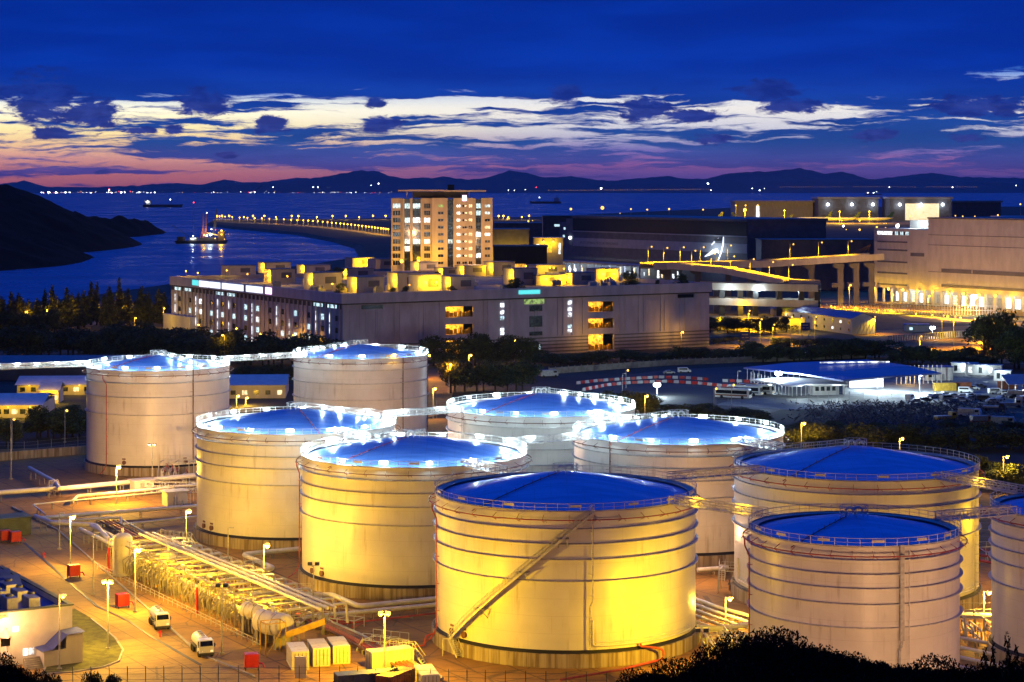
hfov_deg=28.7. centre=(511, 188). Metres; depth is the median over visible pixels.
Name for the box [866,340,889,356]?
tree
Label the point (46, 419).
tree
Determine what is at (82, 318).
tree
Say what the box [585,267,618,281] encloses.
plant room
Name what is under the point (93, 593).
street lamp
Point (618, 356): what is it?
tree
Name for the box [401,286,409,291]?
tree
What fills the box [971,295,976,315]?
street lamp
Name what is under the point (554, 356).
tree
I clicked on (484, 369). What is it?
tree
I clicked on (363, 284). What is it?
plant room
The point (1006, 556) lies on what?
storage tank
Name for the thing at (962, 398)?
parked car
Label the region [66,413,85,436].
tree
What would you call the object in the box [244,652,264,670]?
fire cabinet
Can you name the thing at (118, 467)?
street lamp
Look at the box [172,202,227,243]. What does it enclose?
dredging barge
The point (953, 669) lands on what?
tree
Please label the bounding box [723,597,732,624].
street lamp
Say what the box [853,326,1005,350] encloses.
compound paving
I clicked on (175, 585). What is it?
loading rack
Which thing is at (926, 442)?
tree
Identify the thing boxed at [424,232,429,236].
window
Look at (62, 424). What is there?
tree
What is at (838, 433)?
tree
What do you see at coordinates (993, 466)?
tree
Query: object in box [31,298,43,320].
tree
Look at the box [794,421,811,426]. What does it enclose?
shrub
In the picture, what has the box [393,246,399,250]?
window
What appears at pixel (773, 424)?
shrub
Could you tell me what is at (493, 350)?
tree
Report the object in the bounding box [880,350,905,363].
tree
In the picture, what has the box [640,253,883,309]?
viaduct
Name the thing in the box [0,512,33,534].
equipment shed
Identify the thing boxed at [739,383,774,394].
bus
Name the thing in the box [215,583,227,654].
street lamp
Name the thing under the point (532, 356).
tree
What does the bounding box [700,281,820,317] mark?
car deck
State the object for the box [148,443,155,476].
street lamp
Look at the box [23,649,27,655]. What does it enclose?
window
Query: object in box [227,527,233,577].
street lamp
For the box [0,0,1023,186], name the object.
sky
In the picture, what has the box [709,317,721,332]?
tree
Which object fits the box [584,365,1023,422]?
depot yard
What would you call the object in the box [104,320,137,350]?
tree
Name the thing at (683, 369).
parked van
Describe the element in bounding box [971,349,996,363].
tree
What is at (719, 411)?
tree
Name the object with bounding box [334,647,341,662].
door
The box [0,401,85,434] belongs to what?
sheds yard
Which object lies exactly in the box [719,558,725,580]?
crossover stair
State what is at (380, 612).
street lamp
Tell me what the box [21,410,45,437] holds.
tree
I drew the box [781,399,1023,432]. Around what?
scrap heap
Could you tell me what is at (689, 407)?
tree
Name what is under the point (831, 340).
tree
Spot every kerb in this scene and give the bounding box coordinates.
[11,506,255,676]
[41,618,123,674]
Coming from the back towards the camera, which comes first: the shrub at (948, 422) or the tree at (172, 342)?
the tree at (172, 342)
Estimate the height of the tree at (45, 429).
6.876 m
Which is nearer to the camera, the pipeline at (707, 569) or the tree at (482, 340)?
the pipeline at (707, 569)
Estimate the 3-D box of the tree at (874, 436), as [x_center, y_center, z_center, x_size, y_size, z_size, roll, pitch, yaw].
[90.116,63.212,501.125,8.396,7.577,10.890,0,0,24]
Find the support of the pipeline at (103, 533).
on the yard at (66, 470)
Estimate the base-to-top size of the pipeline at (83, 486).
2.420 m
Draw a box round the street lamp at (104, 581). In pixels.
[101,579,113,648]
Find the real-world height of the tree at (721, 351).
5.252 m
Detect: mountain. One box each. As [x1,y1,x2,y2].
[0,173,1023,191]
[30,168,1023,192]
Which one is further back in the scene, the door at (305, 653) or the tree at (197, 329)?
the tree at (197, 329)
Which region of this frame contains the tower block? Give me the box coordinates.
[391,181,492,270]
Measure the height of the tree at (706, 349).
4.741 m
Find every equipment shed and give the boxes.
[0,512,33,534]
[128,477,155,489]
[159,488,189,505]
[903,323,929,331]
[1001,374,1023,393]
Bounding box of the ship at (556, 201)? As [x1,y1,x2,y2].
[530,197,560,203]
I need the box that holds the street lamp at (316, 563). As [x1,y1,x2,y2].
[308,562,319,609]
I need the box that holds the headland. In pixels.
[0,184,166,270]
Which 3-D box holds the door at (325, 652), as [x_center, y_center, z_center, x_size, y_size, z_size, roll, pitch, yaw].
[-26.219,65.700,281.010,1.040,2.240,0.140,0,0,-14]
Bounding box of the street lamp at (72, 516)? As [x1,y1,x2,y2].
[70,515,75,563]
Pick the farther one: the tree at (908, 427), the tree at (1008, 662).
the tree at (908, 427)
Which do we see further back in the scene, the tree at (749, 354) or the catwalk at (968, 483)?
the tree at (749, 354)
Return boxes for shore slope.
[25,211,650,302]
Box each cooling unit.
[272,281,280,286]
[309,285,317,290]
[316,285,325,291]
[339,285,346,292]
[374,286,382,292]
[552,279,560,285]
[588,281,596,285]
[599,280,606,285]
[608,279,615,285]
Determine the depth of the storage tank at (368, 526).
328.90 m
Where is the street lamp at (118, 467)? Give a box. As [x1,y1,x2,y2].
[115,465,120,503]
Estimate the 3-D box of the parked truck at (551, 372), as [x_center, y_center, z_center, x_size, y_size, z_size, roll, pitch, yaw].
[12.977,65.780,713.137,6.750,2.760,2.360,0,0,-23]
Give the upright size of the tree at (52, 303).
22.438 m
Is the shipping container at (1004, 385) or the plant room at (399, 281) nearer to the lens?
the shipping container at (1004, 385)
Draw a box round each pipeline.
[0,473,196,501]
[27,466,60,494]
[33,489,191,514]
[33,514,276,611]
[36,504,196,519]
[54,516,121,528]
[70,483,196,503]
[78,527,239,616]
[89,524,241,603]
[98,520,397,666]
[104,519,405,666]
[108,519,412,667]
[112,519,413,667]
[117,519,414,664]
[122,519,443,679]
[123,515,196,526]
[229,547,300,577]
[262,592,435,610]
[295,603,435,626]
[339,612,435,624]
[424,633,434,643]
[696,597,748,616]
[696,603,748,622]
[696,609,747,629]
[696,614,748,635]
[697,565,728,574]
[697,620,738,640]
[697,622,748,641]
[960,612,990,631]
[960,636,986,646]
[960,646,991,657]
[960,655,1004,667]
[979,559,990,563]
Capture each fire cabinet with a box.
[0,529,10,542]
[9,530,24,543]
[67,563,84,578]
[115,592,133,608]
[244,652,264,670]
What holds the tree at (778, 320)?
on the ground at (376, 247)
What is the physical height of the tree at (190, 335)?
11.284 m
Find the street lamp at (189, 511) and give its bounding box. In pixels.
[186,509,191,543]
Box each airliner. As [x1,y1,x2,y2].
[798,211,832,217]
[826,212,860,221]
[856,212,893,221]
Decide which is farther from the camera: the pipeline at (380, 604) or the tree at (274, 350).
the tree at (274, 350)
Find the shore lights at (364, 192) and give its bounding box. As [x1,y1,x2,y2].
[41,183,952,192]
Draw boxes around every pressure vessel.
[113,528,131,576]
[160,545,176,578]
[239,598,266,637]
[252,606,293,649]
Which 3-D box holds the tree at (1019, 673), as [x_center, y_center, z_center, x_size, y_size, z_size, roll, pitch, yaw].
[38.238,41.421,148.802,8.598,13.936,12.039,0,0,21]
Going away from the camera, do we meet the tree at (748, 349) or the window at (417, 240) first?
the tree at (748, 349)
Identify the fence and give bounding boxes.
[27,437,82,448]
[36,665,606,681]
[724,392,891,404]
[826,303,996,314]
[888,330,972,342]
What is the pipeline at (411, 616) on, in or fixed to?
on the yard at (66, 470)
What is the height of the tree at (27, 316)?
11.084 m
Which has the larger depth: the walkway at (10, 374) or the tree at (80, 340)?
the tree at (80, 340)
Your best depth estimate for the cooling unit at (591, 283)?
844.86 m
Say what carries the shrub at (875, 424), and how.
on the ground at (376, 247)
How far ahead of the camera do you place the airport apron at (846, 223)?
3946.70 m
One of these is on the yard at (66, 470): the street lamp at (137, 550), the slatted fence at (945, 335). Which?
the street lamp at (137, 550)
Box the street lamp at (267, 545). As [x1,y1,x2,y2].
[263,543,269,588]
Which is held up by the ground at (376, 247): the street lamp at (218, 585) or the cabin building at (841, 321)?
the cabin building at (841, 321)
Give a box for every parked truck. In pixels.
[538,369,557,377]
[933,411,957,420]
[957,408,981,416]
[970,415,992,422]
[982,402,1005,411]
[991,416,1015,425]
[1004,399,1021,407]
[1007,390,1023,397]
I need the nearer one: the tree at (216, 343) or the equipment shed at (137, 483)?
the equipment shed at (137, 483)
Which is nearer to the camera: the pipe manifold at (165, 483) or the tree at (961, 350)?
the pipe manifold at (165, 483)
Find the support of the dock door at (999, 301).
in the cargo building at (949, 261)
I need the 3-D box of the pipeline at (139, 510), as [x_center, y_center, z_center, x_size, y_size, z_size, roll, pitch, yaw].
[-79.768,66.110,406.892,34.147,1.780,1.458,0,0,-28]
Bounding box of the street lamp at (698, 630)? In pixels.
[695,628,708,658]
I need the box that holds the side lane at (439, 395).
[428,364,453,416]
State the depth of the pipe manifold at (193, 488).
422.08 m
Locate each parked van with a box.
[677,367,690,372]
[905,393,914,399]
[939,394,955,400]
[958,386,973,392]
[977,395,990,400]
[987,388,1000,393]
[1017,395,1023,401]
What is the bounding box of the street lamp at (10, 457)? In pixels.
[9,418,14,478]
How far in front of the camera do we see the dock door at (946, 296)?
1161.49 m
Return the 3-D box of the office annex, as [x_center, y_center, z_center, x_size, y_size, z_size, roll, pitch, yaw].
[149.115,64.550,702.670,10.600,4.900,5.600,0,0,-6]
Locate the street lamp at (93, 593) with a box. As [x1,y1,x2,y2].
[91,532,99,594]
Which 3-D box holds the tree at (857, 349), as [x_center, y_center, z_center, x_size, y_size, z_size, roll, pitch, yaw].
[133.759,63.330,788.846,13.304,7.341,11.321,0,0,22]
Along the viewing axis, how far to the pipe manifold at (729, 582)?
333.10 m
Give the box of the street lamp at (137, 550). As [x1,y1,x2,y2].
[133,548,141,611]
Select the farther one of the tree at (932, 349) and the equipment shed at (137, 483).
the tree at (932, 349)
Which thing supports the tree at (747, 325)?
on the ground at (376, 247)
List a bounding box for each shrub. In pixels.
[709,339,719,343]
[721,337,732,341]
[763,423,787,427]
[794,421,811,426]
[823,420,844,424]
[865,421,881,426]
[935,419,958,426]
[995,421,1014,429]
[1012,421,1023,429]
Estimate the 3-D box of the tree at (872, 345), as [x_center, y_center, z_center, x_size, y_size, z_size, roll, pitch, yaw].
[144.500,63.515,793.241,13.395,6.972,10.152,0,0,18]
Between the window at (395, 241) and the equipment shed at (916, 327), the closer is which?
the equipment shed at (916, 327)
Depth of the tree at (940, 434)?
511.56 m
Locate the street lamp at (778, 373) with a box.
[775,371,781,394]
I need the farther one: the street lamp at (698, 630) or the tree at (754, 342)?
the tree at (754, 342)
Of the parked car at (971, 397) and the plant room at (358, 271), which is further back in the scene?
the plant room at (358, 271)
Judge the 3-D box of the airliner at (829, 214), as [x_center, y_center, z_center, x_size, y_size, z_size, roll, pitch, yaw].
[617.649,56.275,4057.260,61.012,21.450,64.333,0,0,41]
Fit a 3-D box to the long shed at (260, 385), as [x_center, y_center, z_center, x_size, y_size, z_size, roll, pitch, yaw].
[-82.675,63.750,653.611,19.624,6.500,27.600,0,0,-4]
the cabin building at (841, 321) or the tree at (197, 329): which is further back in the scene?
the cabin building at (841, 321)
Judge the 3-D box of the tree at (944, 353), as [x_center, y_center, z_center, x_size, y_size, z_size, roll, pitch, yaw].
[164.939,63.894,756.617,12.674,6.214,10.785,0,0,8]
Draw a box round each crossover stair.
[46,479,60,494]
[156,529,198,548]
[382,639,425,663]
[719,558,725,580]
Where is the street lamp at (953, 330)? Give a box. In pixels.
[953,316,956,348]
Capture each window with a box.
[1,638,9,646]
[13,626,18,631]
[20,409,25,413]
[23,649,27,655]
[361,305,382,308]
[393,232,399,236]
[393,239,399,243]
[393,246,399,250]
[393,253,399,257]
[413,203,419,207]
[413,210,419,215]
[413,218,419,222]
[413,225,419,229]
[413,232,419,236]
[413,239,419,243]
[413,246,419,250]
[413,253,419,257]
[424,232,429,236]
[424,239,429,243]
[424,246,429,250]
[424,253,429,257]
[515,264,525,266]
[524,299,543,303]
[529,305,541,310]
[529,316,541,326]
[529,331,541,335]
[545,244,551,252]
[678,294,693,297]
[877,241,906,242]
[877,249,906,250]
[877,260,906,262]
[877,271,906,274]
[877,283,906,285]
[910,253,923,256]
[941,268,970,273]
[941,284,1023,291]
[973,270,1023,275]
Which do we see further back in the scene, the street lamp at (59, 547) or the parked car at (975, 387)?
the parked car at (975, 387)
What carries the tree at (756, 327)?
on the ground at (376, 247)
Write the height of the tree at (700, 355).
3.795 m
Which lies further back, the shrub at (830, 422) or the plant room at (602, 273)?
the plant room at (602, 273)
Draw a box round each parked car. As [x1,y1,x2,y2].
[663,370,674,373]
[910,398,923,402]
[919,397,931,401]
[927,393,937,397]
[958,396,969,400]
[965,395,976,399]
[971,385,980,389]
[985,398,998,402]
[995,396,1005,400]
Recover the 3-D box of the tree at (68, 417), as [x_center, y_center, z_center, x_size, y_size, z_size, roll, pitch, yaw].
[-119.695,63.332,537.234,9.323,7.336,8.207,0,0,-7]
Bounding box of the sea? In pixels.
[0,193,1023,303]
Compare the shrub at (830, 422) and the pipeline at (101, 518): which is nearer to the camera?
the pipeline at (101, 518)
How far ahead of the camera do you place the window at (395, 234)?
1030.15 m
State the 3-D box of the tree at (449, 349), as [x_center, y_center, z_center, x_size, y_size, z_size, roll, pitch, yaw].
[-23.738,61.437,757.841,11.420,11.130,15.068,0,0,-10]
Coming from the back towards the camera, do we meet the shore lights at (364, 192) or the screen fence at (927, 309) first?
the shore lights at (364, 192)
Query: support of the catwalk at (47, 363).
attached to the storage tank at (135, 406)
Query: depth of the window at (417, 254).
1030.90 m
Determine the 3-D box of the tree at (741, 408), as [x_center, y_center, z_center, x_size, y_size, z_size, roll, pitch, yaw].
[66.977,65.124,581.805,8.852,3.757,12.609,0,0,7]
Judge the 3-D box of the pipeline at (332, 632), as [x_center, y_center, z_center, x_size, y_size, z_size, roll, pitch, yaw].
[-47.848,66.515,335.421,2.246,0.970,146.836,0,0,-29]
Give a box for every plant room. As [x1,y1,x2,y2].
[221,264,255,274]
[257,261,291,272]
[263,268,295,282]
[296,264,330,272]
[303,271,342,289]
[341,267,373,278]
[344,257,373,266]
[346,275,384,292]
[367,258,390,268]
[386,271,420,290]
[409,261,438,270]
[409,273,441,290]
[434,267,456,274]
[441,275,473,290]
[455,264,485,275]
[483,261,515,275]
[503,267,537,285]
[526,264,565,273]
[533,274,566,284]
[559,271,594,284]
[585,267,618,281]
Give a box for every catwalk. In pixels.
[0,360,86,369]
[221,352,302,361]
[334,426,369,439]
[384,405,459,416]
[462,458,507,473]
[508,431,592,444]
[588,409,623,420]
[667,465,764,480]
[669,494,767,517]
[739,436,782,449]
[935,470,1023,493]
[935,504,1016,521]
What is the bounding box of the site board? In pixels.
[295,656,306,677]
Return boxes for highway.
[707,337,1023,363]
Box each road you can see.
[0,522,260,681]
[49,321,99,332]
[217,221,390,236]
[820,302,1023,315]
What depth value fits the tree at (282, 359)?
760.26 m
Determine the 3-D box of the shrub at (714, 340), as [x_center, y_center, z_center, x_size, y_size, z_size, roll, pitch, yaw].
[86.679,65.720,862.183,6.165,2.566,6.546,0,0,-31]
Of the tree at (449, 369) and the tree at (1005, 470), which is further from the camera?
the tree at (449, 369)
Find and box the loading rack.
[97,529,348,644]
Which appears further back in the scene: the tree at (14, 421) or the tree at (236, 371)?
the tree at (236, 371)
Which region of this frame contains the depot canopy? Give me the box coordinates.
[744,360,941,395]
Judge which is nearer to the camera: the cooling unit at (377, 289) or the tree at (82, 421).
the tree at (82, 421)
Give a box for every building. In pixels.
[0,565,84,669]
[493,228,529,244]
[493,245,547,266]
[494,222,541,244]
[533,237,563,263]
[541,215,574,236]
[755,238,873,289]
[769,306,875,334]
[857,216,1023,311]
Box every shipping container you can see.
[286,642,308,670]
[307,638,329,666]
[327,636,349,663]
[334,667,399,681]
[365,644,413,668]
[376,666,414,681]
[414,664,439,681]
[933,382,956,390]
[953,382,970,389]
[997,381,1016,388]
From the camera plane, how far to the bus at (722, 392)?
639.50 m
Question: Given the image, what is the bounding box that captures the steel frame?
[260,618,325,657]
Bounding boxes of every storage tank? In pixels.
[82,350,233,476]
[191,401,400,550]
[288,428,532,600]
[289,339,431,436]
[423,462,701,680]
[444,386,639,471]
[569,409,788,566]
[729,437,984,611]
[741,503,968,669]
[984,486,1023,668]
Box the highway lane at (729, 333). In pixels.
[709,331,817,338]
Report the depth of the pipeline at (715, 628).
296.63 m
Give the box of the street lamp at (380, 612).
[378,610,390,667]
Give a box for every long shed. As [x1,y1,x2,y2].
[0,393,54,417]
[15,375,85,394]
[38,381,65,402]
[229,374,289,398]
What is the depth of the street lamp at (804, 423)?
493.44 m
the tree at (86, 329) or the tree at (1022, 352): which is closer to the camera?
the tree at (1022, 352)
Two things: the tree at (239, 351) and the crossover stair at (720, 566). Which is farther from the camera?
the tree at (239, 351)
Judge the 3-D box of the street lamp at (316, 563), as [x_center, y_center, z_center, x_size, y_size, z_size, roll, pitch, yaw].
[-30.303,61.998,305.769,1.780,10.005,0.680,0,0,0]
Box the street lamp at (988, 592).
[982,591,990,628]
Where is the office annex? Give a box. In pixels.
[920,365,953,380]
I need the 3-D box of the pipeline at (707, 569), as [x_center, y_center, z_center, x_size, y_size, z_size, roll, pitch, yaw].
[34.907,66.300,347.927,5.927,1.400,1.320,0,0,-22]
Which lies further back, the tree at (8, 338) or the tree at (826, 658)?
the tree at (8, 338)
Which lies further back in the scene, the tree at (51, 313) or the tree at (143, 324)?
the tree at (51, 313)
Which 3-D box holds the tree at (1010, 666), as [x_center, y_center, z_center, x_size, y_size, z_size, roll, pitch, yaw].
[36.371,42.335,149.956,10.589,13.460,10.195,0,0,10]
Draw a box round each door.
[173,497,177,505]
[293,653,299,668]
[300,652,307,667]
[314,649,321,665]
[322,649,328,664]
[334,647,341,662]
[342,646,348,662]
[366,651,368,667]
[369,652,371,668]
[423,676,430,681]
[431,676,437,681]
[756,206,758,216]
[824,203,871,219]
[839,386,842,394]
[905,204,938,219]
[928,294,931,302]
[945,295,948,303]
[980,297,983,306]
[988,298,992,306]
[997,298,1001,307]
[1006,299,1010,307]
[1015,299,1020,308]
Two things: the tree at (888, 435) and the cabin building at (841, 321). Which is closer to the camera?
the tree at (888, 435)
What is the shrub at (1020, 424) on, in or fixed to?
on the ground at (376, 247)
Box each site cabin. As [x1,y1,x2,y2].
[951,361,978,372]
[965,363,1002,374]
[994,369,1012,380]
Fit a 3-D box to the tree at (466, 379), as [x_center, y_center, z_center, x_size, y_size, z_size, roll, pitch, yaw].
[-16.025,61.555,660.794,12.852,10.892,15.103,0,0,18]
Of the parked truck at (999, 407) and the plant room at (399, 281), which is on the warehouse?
the plant room at (399, 281)
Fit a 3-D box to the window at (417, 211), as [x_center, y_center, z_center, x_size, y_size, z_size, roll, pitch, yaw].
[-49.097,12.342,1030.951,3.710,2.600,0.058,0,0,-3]
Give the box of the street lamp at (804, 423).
[801,422,805,447]
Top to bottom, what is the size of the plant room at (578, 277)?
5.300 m
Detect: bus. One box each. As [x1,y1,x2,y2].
[715,387,751,398]
[727,384,762,395]
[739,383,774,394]
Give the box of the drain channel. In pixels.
[24,542,201,664]
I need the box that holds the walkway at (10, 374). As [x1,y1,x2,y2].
[0,355,150,380]
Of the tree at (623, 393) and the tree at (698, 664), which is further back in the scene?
the tree at (623, 393)
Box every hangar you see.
[560,215,827,281]
[729,200,814,217]
[811,197,879,219]
[881,197,952,220]
[951,200,1002,216]
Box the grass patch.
[45,609,121,672]
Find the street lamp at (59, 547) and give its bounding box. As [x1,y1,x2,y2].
[57,512,64,548]
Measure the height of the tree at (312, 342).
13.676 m
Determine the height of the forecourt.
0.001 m
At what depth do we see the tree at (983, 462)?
453.32 m
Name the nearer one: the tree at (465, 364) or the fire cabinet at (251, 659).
the fire cabinet at (251, 659)
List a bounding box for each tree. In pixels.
[0,296,6,329]
[0,327,23,352]
[0,417,12,440]
[0,422,23,446]
[0,651,38,681]
[0,662,36,681]
[2,326,49,354]
[3,292,15,325]
[3,311,27,327]
[3,420,25,444]
[13,312,30,328]
[14,293,20,309]
[16,296,25,313]
[18,331,58,354]
[19,323,56,354]
[19,668,62,681]
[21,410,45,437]
[23,299,32,321]
[23,314,45,328]
[24,405,50,437]
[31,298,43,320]
[31,331,61,354]
[34,412,51,437]
[39,314,63,332]
[39,412,65,438]
[41,288,47,313]
[42,413,81,438]
[43,307,69,330]
[45,284,63,330]
[45,330,69,354]
[48,412,82,438]
[50,329,91,354]
[52,404,85,436]
[54,294,59,311]
[55,328,77,354]
[57,287,77,329]
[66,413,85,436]
[68,332,108,354]
[69,292,75,309]
[71,292,92,328]
[76,333,122,354]
[77,328,97,352]
[80,290,94,327]
[81,670,121,681]
[84,281,94,324]
[91,282,100,324]
[95,284,123,323]
[98,293,112,327]
[98,327,116,354]
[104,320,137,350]
[104,325,137,354]
[108,333,148,354]
[113,277,125,310]
[114,289,131,323]
[123,288,133,325]
[128,285,151,326]
[130,328,144,339]
[130,329,161,354]
[131,327,167,354]
[132,320,155,329]
[139,291,155,326]
[143,330,172,353]
[152,289,161,313]
[152,293,169,326]
[153,328,184,354]
[155,332,191,353]
[164,327,190,355]
[168,331,208,358]
[175,326,213,340]
[183,336,218,358]
[200,336,229,359]
[211,328,232,337]
[218,328,246,362]
[219,329,241,347]
[229,367,245,373]
[230,341,252,364]
[234,341,267,364]
[234,365,257,373]
[243,330,291,364]
[248,366,274,373]
[258,342,293,363]
[264,362,284,373]
[270,340,292,363]
[275,366,293,383]
[279,335,298,363]
[284,332,316,349]
[294,337,323,351]
[305,334,332,349]
[310,340,344,349]
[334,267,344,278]
[336,283,346,290]
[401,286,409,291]
[418,334,445,365]
[436,337,462,361]
[436,360,466,392]
[439,359,472,391]
[444,359,479,391]
[447,286,457,289]
[451,336,474,360]
[458,332,491,365]
[463,371,487,390]
[469,333,498,363]
[473,358,497,391]
[477,342,511,363]
[481,360,515,391]
[490,368,522,391]
[495,334,518,363]
[495,334,531,362]
[504,280,519,288]
[508,278,525,287]
[508,361,532,390]
[512,358,543,390]
[516,337,541,363]
[536,349,549,361]
[539,353,566,364]
[550,356,571,364]
[563,353,581,363]
[564,352,597,363]
[579,354,602,363]
[584,350,616,363]
[596,351,619,361]
[600,390,624,399]
[611,349,633,360]
[615,668,688,681]
[616,389,643,402]
[617,349,641,361]
[620,270,639,284]
[622,392,660,418]
[624,351,642,360]
[630,656,697,681]
[631,352,655,361]
[634,394,663,417]
[635,404,662,416]
[638,353,664,360]
[645,404,668,416]
[654,352,674,359]
[655,351,682,359]
[659,403,681,416]
[662,406,682,415]
[667,403,704,415]
[668,346,688,358]
[672,273,689,283]
[676,348,703,358]
[681,348,705,358]
[682,643,773,681]
[692,403,718,418]
[694,347,713,357]
[696,351,719,358]
[699,406,733,419]
[704,348,734,357]
[706,409,742,420]
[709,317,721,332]
[713,631,814,661]
[716,316,742,332]
[718,625,895,675]
[723,350,741,356]
[727,350,746,356]
[727,408,747,419]
[733,406,753,416]
[734,318,759,331]
[735,341,763,354]
[735,350,757,356]
[741,409,774,422]
[742,318,767,332]
[742,340,762,355]
[750,345,775,361]
[751,641,871,681]
[757,316,767,332]
[758,318,782,333]
[767,344,790,361]
[768,317,788,332]
[769,337,790,344]
[776,338,803,345]
[779,316,798,331]
[782,346,814,360]
[782,429,807,448]
[784,425,836,447]
[788,347,808,361]
[790,339,811,346]
[790,423,835,447]
[795,422,836,447]
[803,646,880,678]
[804,338,831,344]
[805,344,828,360]
[809,425,855,446]
[814,344,840,360]
[823,338,841,343]
[823,340,848,360]
[829,423,849,433]
[835,339,856,359]
[835,650,902,680]
[837,422,880,445]
[843,341,865,358]
[848,338,876,348]
[853,346,879,358]
[855,426,886,447]
[859,426,894,446]
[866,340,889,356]
[866,341,891,357]
[868,425,901,448]
[868,660,929,674]
[878,340,904,355]
[879,653,974,681]
[879,669,981,681]
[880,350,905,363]
[884,425,914,448]
[887,345,917,363]
[888,345,906,362]
[891,424,929,448]
[892,423,929,449]
[906,346,928,364]
[910,433,940,449]
[919,346,941,364]
[919,429,956,449]
[922,349,944,364]
[924,662,1000,679]
[932,350,964,364]
[936,352,969,362]
[948,348,972,361]
[961,315,1003,351]
[961,346,979,361]
[963,354,998,363]
[963,454,996,475]
[969,456,997,483]
[971,313,1004,356]
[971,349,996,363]
[976,647,988,680]
[979,461,1012,486]
[979,467,1014,488]
[983,307,1019,363]
[983,351,1008,363]
[987,468,1023,489]
[988,636,996,681]
[993,325,1023,367]
[995,660,1023,678]
[996,658,1023,681]
[999,329,1023,368]
[999,463,1023,491]
[1002,632,1013,681]
[1004,328,1023,358]
[1010,643,1020,681]
[1017,320,1023,359]
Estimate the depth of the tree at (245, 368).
681.84 m
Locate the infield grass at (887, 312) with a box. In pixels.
[831,308,983,316]
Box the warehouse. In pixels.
[164,270,711,359]
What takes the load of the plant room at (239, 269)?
on the warehouse
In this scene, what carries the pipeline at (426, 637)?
attached to the storage tank at (558, 568)
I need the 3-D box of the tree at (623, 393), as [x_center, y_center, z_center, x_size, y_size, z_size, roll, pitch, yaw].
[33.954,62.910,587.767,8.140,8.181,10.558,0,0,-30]
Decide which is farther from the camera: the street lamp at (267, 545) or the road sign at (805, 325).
the road sign at (805, 325)
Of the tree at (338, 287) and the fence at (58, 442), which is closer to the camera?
the fence at (58, 442)
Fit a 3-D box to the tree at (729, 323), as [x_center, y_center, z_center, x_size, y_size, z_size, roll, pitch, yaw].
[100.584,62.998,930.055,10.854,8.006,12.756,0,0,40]
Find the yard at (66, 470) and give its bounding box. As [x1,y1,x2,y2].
[0,418,1023,681]
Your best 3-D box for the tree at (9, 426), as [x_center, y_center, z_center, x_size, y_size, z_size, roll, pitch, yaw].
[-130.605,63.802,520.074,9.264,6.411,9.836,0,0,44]
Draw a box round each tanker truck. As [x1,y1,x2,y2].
[148,605,170,629]
[190,630,214,656]
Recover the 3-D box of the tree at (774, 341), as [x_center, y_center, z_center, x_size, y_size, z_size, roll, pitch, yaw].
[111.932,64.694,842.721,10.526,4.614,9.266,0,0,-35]
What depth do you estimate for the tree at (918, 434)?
514.97 m
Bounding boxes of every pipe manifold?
[144,478,196,494]
[157,455,193,476]
[175,483,196,504]
[233,573,273,588]
[243,555,262,573]
[293,583,311,604]
[314,607,365,629]
[356,629,408,650]
[699,619,748,656]
[717,561,733,592]
[961,603,990,644]
[979,541,990,560]
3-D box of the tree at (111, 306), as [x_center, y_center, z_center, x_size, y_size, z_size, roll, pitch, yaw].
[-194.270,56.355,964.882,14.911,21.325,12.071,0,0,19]
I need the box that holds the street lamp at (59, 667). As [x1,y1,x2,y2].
[57,594,66,669]
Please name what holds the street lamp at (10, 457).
on the yard at (66, 470)
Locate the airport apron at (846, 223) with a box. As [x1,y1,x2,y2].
[826,220,909,225]
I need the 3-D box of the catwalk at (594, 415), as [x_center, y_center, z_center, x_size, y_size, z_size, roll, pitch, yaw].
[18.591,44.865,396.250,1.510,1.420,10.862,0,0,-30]
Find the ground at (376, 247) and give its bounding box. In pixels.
[0,207,1023,477]
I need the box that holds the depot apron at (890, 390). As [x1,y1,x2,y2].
[717,376,1023,409]
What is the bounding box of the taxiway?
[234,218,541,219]
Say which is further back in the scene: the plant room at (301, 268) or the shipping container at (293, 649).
the plant room at (301, 268)
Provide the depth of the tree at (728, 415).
576.43 m
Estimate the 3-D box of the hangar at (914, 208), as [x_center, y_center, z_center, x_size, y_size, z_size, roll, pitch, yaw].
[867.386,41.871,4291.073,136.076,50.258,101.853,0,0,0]
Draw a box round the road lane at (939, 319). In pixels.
[898,316,1023,326]
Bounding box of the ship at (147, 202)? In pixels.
[143,197,182,206]
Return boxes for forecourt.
[820,291,990,307]
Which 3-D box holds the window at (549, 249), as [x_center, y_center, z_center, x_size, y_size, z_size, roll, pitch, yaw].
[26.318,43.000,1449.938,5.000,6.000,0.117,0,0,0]
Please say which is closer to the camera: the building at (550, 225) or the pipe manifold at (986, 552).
the pipe manifold at (986, 552)
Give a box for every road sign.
[740,332,749,345]
[801,322,809,336]
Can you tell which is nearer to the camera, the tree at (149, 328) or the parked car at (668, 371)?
the parked car at (668, 371)
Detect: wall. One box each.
[0,446,85,460]
[549,354,866,372]
[709,318,804,328]
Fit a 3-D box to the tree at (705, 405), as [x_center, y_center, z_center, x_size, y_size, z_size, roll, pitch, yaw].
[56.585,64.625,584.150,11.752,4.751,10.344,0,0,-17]
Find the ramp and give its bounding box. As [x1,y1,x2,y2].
[667,262,819,313]
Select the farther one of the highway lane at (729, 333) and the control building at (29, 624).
the highway lane at (729, 333)
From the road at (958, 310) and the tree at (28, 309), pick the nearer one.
the tree at (28, 309)
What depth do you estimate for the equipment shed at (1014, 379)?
647.85 m
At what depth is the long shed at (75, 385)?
651.59 m
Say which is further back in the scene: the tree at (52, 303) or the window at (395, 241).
the window at (395, 241)

